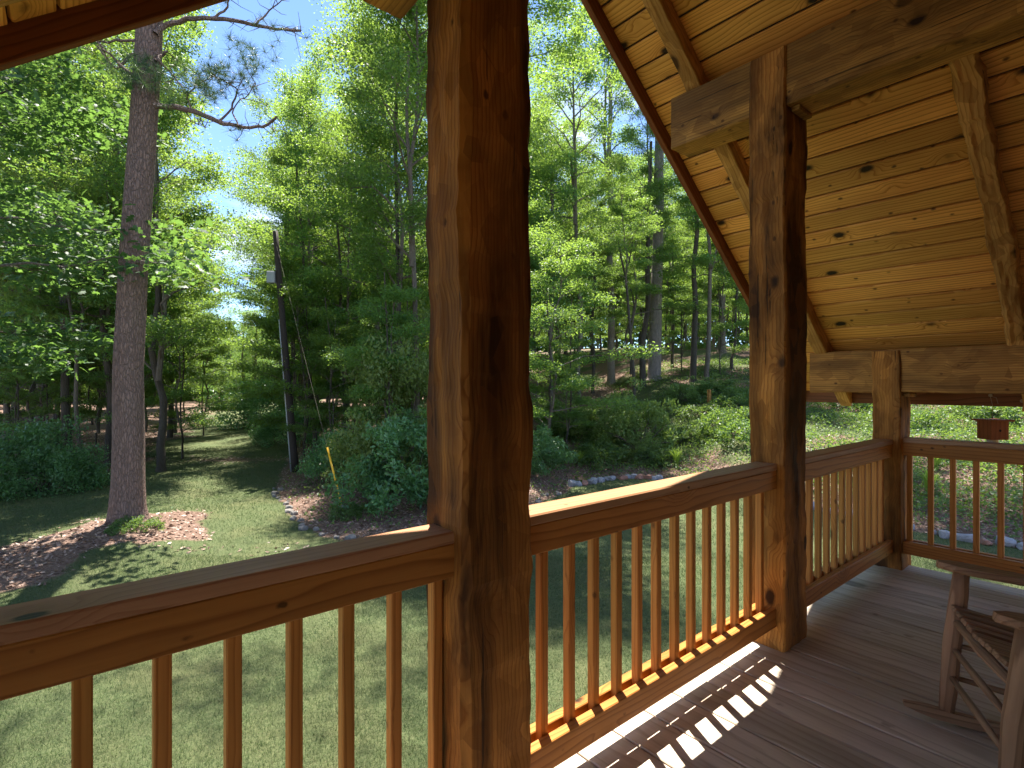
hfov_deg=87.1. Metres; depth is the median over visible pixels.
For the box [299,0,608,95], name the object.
broadleaf tree
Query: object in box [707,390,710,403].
stake
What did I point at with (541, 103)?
woodland tree
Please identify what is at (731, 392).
weed clump
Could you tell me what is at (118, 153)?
woodland tree
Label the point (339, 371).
sapling
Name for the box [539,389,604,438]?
shrub
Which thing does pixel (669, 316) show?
sapling
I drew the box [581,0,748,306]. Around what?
fascia board
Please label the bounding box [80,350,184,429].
sapling
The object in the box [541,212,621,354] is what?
woodland tree
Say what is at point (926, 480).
grass clump
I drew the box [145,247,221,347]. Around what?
woodland tree
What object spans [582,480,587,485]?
stone
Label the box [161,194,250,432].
broadleaf tree
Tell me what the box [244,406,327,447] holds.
shrub
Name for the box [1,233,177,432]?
woodland tree
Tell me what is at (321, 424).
guy wire
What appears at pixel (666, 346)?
woodland tree
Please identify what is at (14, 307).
broadleaf tree
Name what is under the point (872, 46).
beam
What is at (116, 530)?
plant
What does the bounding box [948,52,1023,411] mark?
rafter
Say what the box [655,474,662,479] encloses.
stone
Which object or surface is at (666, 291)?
woodland tree
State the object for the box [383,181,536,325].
woodland tree
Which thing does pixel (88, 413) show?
sapling
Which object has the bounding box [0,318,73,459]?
sapling
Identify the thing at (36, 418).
woodland tree
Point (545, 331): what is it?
woodland tree
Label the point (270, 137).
woodland tree
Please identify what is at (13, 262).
woodland tree
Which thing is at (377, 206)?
broadleaf tree
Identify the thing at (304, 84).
broadleaf tree
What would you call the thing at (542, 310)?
sapling
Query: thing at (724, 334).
broadleaf tree
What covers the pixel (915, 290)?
ceiling
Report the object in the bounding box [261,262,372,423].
woodland tree
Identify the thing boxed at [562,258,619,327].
woodland tree
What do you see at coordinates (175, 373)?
woodland tree
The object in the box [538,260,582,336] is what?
woodland tree
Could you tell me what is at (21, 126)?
oak tree
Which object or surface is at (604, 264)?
broadleaf tree
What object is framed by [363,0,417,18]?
beam
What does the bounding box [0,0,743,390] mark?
sky
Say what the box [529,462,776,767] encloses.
railing
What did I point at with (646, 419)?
weed clump
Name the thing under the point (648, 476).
stone
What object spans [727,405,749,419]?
weed clump
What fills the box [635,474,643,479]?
stone
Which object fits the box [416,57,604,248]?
woodland tree
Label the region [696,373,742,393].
shrub
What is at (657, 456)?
weed clump
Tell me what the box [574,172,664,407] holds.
broadleaf tree
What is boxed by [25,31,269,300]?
woodland tree
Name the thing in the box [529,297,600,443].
sapling
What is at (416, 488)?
shrub
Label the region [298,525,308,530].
stone
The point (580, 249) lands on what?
woodland tree
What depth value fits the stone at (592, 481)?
15.52 m
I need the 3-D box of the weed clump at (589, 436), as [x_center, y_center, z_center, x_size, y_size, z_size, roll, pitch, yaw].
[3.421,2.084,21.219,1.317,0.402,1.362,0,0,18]
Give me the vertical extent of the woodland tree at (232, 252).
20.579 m
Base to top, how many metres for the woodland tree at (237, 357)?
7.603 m
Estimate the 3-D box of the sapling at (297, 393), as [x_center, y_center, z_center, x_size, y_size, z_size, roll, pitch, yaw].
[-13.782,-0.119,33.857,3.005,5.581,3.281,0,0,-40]
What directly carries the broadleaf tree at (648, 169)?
on the ground at (216, 437)
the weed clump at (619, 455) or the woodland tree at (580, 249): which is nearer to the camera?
the weed clump at (619, 455)
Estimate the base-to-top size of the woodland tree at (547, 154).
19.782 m
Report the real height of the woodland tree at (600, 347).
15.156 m
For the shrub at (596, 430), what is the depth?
20.68 m
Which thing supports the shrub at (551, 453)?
on the ground at (216, 437)
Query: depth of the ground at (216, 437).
8.38 m
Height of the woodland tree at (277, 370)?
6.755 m
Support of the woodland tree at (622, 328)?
on the ground at (216, 437)
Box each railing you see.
[0,524,453,767]
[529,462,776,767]
[805,439,892,606]
[903,437,1023,573]
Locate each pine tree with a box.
[75,0,313,522]
[595,59,663,380]
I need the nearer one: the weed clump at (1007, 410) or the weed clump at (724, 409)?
the weed clump at (1007, 410)
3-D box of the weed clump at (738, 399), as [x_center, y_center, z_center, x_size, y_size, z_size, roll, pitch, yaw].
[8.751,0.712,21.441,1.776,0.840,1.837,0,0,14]
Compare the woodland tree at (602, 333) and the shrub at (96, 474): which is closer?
the shrub at (96, 474)
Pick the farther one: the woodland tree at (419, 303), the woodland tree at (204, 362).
the woodland tree at (204, 362)
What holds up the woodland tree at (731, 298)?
on the ground at (216, 437)
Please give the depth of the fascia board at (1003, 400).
4.16 m
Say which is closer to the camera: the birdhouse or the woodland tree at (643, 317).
the birdhouse
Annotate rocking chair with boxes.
[902,560,1023,767]
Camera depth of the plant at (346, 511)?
11.44 m
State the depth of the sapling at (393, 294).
14.33 m
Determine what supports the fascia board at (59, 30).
attached to the roof
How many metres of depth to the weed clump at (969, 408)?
17.31 m
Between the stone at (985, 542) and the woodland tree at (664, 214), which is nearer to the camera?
the stone at (985, 542)
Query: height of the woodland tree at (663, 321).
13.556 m
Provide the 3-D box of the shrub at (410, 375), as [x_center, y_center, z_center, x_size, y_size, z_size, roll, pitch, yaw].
[-2.709,0.024,14.827,4.696,5.105,4.826,0,0,-17]
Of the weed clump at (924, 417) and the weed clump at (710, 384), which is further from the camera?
the weed clump at (710, 384)
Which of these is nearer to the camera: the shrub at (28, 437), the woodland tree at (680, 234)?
the shrub at (28, 437)
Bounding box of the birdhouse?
[971,396,1014,442]
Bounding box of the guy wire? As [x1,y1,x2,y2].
[276,245,342,506]
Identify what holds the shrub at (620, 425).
on the ground at (216, 437)
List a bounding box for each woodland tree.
[0,17,252,412]
[0,47,125,437]
[0,61,36,422]
[0,201,92,429]
[0,219,115,421]
[1,57,91,439]
[1,60,163,427]
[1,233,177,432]
[10,282,73,414]
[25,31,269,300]
[42,281,103,424]
[54,205,239,431]
[69,384,102,400]
[76,273,200,396]
[77,114,238,437]
[83,319,192,401]
[84,282,206,393]
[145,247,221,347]
[153,320,221,424]
[176,227,247,381]
[179,296,232,412]
[185,347,222,406]
[207,59,371,431]
[208,338,251,396]
[212,306,278,392]
[213,84,349,399]
[215,308,279,403]
[218,148,328,416]
[218,347,256,397]
[227,187,336,378]
[227,326,276,384]
[228,265,296,358]
[236,174,351,398]
[236,254,360,400]
[256,112,421,422]
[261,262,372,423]
[272,358,342,403]
[273,298,342,418]
[318,0,427,415]
[339,240,429,405]
[379,288,429,413]
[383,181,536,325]
[403,258,429,404]
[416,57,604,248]
[426,15,562,236]
[528,197,579,348]
[529,96,578,262]
[529,112,631,371]
[529,144,562,277]
[529,183,584,351]
[529,243,599,397]
[533,178,582,349]
[535,304,587,353]
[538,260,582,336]
[538,290,588,339]
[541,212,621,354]
[554,160,618,338]
[556,141,652,361]
[558,207,602,355]
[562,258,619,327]
[579,172,719,373]
[582,256,649,339]
[583,295,619,348]
[586,285,642,348]
[595,251,640,311]
[596,227,644,338]
[596,230,683,331]
[596,251,601,349]
[597,123,690,326]
[603,185,674,347]
[603,307,639,343]
[613,149,689,350]
[613,165,689,279]
[619,280,667,333]
[623,284,670,338]
[625,281,711,340]
[637,233,699,335]
[639,300,705,346]
[644,195,713,348]
[662,249,726,318]
[662,294,713,334]
[664,166,717,339]
[664,202,712,339]
[675,229,744,351]
[675,299,734,346]
[678,236,740,332]
[687,302,717,342]
[692,206,743,331]
[704,257,742,332]
[705,270,747,336]
[726,276,747,344]
[730,312,748,334]
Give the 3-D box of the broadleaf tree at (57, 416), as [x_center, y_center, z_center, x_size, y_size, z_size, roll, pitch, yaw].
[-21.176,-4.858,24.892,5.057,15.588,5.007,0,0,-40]
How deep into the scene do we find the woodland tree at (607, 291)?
54.01 m
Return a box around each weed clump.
[533,419,578,438]
[536,443,572,464]
[574,440,640,470]
[585,433,607,442]
[613,405,670,430]
[630,447,687,465]
[637,457,668,466]
[673,403,721,415]
[678,426,717,438]
[696,379,736,394]
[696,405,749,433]
[707,392,748,409]
[712,407,749,421]
[713,415,749,441]
[719,385,748,403]
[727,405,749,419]
[817,402,872,409]
[910,406,958,429]
[942,405,1023,418]
[955,405,1019,415]
[1003,438,1023,465]
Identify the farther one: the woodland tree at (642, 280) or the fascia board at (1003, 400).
the woodland tree at (642, 280)
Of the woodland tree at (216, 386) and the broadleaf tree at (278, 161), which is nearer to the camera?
the broadleaf tree at (278, 161)
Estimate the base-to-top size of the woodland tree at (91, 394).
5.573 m
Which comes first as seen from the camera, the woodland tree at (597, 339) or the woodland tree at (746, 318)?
the woodland tree at (746, 318)
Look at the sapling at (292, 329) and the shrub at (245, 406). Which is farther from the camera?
the shrub at (245, 406)
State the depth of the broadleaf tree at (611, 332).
32.85 m
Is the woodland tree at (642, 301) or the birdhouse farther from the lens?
the woodland tree at (642, 301)
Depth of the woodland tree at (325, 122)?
26.47 m
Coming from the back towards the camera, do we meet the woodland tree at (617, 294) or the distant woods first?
the distant woods
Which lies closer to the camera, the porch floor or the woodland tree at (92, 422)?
the porch floor
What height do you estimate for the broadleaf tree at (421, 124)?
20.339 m
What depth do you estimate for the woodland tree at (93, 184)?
32.08 m
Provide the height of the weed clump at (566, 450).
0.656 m
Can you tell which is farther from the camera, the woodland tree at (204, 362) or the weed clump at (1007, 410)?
the woodland tree at (204, 362)
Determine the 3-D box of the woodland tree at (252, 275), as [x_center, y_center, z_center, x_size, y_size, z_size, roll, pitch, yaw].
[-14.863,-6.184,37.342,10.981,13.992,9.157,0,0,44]
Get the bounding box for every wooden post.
[425,0,532,767]
[748,45,807,652]
[872,351,910,570]
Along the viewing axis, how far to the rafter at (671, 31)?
3.13 m
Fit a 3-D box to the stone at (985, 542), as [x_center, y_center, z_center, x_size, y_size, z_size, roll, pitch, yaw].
[8.523,2.858,9.668,0.162,0.119,0.206,19,0,28]
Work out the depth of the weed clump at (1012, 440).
13.23 m
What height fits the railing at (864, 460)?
0.830 m
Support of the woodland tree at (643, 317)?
on the ground at (216, 437)
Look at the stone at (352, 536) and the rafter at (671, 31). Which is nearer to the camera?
the rafter at (671, 31)
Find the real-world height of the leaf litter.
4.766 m
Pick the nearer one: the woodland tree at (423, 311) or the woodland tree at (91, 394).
the woodland tree at (423, 311)
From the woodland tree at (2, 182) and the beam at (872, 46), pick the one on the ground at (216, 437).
the woodland tree at (2, 182)
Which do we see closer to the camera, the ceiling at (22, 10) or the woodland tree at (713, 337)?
the ceiling at (22, 10)
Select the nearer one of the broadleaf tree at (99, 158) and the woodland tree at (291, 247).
the broadleaf tree at (99, 158)
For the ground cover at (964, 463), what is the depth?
16.38 m
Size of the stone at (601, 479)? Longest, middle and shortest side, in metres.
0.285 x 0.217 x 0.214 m
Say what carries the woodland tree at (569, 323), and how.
on the ground at (216, 437)
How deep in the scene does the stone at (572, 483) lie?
15.23 m
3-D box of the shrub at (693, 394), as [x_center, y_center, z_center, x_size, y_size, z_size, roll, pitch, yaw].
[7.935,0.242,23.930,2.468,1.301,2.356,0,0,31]
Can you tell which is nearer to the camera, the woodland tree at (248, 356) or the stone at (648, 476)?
the stone at (648, 476)
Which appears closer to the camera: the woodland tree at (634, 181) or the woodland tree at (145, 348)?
the woodland tree at (145, 348)
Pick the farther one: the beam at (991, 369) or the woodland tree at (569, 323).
the woodland tree at (569, 323)
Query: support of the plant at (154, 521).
on the ground at (216, 437)
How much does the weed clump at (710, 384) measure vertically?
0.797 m
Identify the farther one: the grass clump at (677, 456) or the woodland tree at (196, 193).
the woodland tree at (196, 193)
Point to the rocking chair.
(994, 637)
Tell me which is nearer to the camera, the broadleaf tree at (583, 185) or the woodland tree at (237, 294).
the broadleaf tree at (583, 185)
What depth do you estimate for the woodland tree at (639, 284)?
52.27 m
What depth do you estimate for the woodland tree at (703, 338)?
75.45 m
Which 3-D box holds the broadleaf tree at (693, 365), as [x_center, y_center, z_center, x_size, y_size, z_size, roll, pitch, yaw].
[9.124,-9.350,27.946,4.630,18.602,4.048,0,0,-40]
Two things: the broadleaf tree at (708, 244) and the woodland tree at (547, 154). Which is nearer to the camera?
the broadleaf tree at (708, 244)
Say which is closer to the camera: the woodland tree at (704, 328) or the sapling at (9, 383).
the sapling at (9, 383)
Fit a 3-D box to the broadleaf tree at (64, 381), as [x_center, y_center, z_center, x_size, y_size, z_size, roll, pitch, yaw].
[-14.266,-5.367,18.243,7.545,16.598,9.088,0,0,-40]
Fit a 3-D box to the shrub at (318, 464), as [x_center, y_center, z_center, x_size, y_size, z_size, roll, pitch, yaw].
[-4.657,1.928,16.102,3.640,1.471,3.583,0,0,-31]
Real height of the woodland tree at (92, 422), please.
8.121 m
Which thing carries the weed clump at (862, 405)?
on the ground at (216, 437)
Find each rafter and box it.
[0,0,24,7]
[643,0,851,405]
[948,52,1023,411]
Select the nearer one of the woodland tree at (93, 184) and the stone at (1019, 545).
the stone at (1019, 545)
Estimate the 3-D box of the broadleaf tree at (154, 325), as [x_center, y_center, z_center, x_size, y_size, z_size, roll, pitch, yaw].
[-11.690,-5.041,16.927,5.657,15.905,6.608,0,0,-22]
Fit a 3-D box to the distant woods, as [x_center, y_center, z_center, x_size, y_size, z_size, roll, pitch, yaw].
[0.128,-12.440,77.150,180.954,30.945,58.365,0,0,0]
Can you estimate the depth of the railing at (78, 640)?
1.16 m
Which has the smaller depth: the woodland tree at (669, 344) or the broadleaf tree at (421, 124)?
the broadleaf tree at (421, 124)
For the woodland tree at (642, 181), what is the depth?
40.96 m
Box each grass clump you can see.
[574,450,584,465]
[670,446,681,464]
[916,463,942,490]
[934,458,941,469]
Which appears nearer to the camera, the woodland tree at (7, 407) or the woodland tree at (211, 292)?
the woodland tree at (7, 407)
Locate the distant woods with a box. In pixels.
[0,227,748,403]
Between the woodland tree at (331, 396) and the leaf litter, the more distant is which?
the woodland tree at (331, 396)
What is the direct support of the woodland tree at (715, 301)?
on the ground at (216, 437)
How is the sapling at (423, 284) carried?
on the ground at (216, 437)
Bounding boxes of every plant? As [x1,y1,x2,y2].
[104,523,131,536]
[105,514,148,529]
[129,515,165,531]
[325,502,361,521]
[350,502,373,515]
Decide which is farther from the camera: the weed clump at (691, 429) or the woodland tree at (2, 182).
the woodland tree at (2, 182)
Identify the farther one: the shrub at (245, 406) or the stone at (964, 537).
the shrub at (245, 406)
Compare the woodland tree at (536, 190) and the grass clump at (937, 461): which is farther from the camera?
the woodland tree at (536, 190)
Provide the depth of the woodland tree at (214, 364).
28.27 m
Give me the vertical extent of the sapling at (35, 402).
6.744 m
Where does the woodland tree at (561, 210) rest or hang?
on the ground at (216, 437)
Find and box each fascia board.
[0,0,227,70]
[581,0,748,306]
[806,391,1022,406]
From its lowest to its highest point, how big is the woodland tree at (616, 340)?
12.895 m
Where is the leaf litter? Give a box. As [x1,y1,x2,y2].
[0,367,1023,588]
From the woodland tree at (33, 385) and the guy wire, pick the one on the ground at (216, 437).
the woodland tree at (33, 385)
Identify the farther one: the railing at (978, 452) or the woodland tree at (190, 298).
the woodland tree at (190, 298)
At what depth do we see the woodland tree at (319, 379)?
26.46 m
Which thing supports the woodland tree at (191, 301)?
on the ground at (216, 437)
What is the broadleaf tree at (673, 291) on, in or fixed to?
on the ground at (216, 437)
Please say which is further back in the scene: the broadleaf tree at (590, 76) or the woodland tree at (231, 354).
the woodland tree at (231, 354)
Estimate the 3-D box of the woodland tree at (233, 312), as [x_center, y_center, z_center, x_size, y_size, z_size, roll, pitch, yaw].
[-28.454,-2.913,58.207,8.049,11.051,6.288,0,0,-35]
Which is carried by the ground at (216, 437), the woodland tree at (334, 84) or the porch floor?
the woodland tree at (334, 84)
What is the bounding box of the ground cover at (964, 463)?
[18,356,1023,541]
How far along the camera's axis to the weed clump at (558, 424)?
20.68 m
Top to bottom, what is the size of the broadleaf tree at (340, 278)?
14.803 m
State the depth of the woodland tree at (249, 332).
55.59 m
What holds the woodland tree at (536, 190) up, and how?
on the ground at (216, 437)
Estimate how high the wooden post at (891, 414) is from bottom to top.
1.612 m
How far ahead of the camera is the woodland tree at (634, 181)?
47.03 m
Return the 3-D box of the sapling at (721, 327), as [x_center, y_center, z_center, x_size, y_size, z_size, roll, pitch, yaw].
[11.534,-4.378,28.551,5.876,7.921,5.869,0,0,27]
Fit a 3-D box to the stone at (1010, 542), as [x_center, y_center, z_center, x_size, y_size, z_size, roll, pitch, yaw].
[8.796,2.833,9.592,0.262,0.203,0.213,10,14,31]
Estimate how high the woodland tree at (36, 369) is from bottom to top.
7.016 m
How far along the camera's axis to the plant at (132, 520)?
9.86 m
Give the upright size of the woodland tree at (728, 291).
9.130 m
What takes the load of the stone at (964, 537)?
on the ground at (216, 437)
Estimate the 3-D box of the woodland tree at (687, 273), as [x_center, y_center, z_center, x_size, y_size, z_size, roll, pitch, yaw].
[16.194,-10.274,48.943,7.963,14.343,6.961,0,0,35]
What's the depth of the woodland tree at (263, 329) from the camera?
44.92 m
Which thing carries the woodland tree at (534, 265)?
on the ground at (216, 437)
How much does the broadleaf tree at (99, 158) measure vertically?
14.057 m
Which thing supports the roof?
on the rafter at (970, 86)
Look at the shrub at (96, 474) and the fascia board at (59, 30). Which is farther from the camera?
the shrub at (96, 474)
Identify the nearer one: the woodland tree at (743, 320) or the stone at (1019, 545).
the stone at (1019, 545)
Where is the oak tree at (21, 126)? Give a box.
[0,42,259,379]
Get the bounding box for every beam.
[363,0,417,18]
[671,0,1023,156]
[810,345,1023,396]
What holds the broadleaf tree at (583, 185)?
on the ground at (216, 437)
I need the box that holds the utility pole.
[266,230,298,472]
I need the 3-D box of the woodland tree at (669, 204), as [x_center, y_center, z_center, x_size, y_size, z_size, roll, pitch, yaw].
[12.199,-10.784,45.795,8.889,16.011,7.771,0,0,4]
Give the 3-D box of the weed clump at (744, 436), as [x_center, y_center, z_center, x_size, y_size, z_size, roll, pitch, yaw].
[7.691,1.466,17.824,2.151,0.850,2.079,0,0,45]
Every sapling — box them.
[0,283,106,432]
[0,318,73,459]
[0,352,60,427]
[21,276,196,446]
[79,284,249,458]
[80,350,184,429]
[154,319,258,435]
[218,276,348,457]
[272,369,314,420]
[275,297,368,466]
[277,253,394,429]
[320,272,429,461]
[340,247,429,415]
[529,225,668,445]
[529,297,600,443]
[662,277,718,370]
[667,237,749,374]
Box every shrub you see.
[0,413,109,499]
[0,443,110,502]
[184,376,299,429]
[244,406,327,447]
[295,424,412,480]
[320,412,424,488]
[322,408,428,517]
[324,298,429,488]
[531,423,578,476]
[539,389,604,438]
[575,396,646,443]
[593,376,688,457]
[621,429,667,464]
[665,375,715,402]
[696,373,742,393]
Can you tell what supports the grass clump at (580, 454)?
on the ground at (216, 437)
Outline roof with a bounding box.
[603,0,1023,260]
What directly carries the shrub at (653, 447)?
on the ground at (216, 437)
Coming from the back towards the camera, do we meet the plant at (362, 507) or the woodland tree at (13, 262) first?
the woodland tree at (13, 262)
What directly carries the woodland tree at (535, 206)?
on the ground at (216, 437)
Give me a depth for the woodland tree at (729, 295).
44.65 m
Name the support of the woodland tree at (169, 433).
on the ground at (216, 437)
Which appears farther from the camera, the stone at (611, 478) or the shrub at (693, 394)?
the shrub at (693, 394)
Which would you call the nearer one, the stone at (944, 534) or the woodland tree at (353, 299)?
the stone at (944, 534)
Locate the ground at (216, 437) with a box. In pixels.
[0,347,1023,767]
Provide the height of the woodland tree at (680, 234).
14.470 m
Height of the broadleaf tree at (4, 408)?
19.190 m
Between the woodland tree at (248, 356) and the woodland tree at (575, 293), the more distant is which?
the woodland tree at (248, 356)
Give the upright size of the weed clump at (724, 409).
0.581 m
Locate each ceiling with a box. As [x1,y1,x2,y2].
[0,0,95,25]
[598,0,1023,390]
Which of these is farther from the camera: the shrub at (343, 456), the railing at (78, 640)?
the shrub at (343, 456)
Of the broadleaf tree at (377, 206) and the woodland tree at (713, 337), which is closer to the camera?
the broadleaf tree at (377, 206)
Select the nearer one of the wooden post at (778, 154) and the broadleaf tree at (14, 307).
the wooden post at (778, 154)
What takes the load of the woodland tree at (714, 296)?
on the ground at (216, 437)
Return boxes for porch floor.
[554,565,1023,767]
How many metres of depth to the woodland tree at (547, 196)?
39.62 m
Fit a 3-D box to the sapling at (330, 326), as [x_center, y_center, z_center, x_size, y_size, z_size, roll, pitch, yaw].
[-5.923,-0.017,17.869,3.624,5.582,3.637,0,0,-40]
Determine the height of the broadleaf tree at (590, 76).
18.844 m
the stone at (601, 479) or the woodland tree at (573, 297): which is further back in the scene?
the woodland tree at (573, 297)
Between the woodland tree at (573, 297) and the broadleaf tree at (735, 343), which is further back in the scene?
the woodland tree at (573, 297)
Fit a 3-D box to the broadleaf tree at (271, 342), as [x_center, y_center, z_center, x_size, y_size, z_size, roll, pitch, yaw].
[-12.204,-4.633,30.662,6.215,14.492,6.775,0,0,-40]
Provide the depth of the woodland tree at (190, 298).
26.15 m
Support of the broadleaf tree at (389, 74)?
on the ground at (216, 437)
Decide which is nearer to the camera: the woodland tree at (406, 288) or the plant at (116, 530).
the plant at (116, 530)
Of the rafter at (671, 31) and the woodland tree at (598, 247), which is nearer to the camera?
the rafter at (671, 31)
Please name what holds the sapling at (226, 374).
on the ground at (216, 437)
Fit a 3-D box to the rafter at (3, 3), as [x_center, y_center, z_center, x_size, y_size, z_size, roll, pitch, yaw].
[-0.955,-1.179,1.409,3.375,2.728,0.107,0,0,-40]
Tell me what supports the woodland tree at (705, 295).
on the ground at (216, 437)
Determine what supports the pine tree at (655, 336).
on the ground at (216, 437)
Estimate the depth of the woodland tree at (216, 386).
58.83 m
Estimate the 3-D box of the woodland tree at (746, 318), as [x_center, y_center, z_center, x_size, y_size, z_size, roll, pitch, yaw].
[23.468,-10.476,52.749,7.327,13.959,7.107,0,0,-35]
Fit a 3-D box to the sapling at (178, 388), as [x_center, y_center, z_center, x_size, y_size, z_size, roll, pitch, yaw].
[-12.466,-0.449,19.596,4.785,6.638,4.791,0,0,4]
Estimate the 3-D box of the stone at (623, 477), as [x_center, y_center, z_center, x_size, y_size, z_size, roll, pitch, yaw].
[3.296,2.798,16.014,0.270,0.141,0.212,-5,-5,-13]
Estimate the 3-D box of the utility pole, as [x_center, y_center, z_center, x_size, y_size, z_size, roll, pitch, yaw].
[-7.382,-1.002,17.383,1.001,7.900,0.225,0,0,-2]
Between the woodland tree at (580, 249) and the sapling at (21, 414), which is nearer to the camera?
the sapling at (21, 414)
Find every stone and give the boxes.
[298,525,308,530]
[348,534,355,539]
[567,480,576,486]
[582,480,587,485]
[587,478,596,483]
[598,477,604,482]
[606,476,615,480]
[618,475,627,479]
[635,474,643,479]
[643,474,651,478]
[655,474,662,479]
[938,530,949,538]
[956,533,972,542]
[980,538,992,545]
[995,536,1016,547]
[1016,542,1022,549]
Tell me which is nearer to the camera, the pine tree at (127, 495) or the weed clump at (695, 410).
the pine tree at (127, 495)
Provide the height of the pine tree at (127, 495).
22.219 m
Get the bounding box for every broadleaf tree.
[0,30,207,451]
[0,36,239,465]
[0,61,124,453]
[0,111,107,443]
[0,147,195,452]
[32,5,244,471]
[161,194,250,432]
[200,86,336,435]
[217,37,405,448]
[224,126,428,430]
[239,186,363,419]
[248,6,427,426]
[289,0,547,464]
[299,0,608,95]
[305,0,428,408]
[343,15,427,411]
[528,109,638,398]
[529,0,629,419]
[530,2,672,384]
[556,179,619,393]
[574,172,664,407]
[603,92,679,388]
[620,202,712,366]
[650,175,724,380]
[665,188,726,353]
[666,170,705,381]
[690,232,737,369]
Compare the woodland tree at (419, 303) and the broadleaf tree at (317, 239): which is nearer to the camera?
the broadleaf tree at (317, 239)
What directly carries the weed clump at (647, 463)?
on the ground at (216, 437)

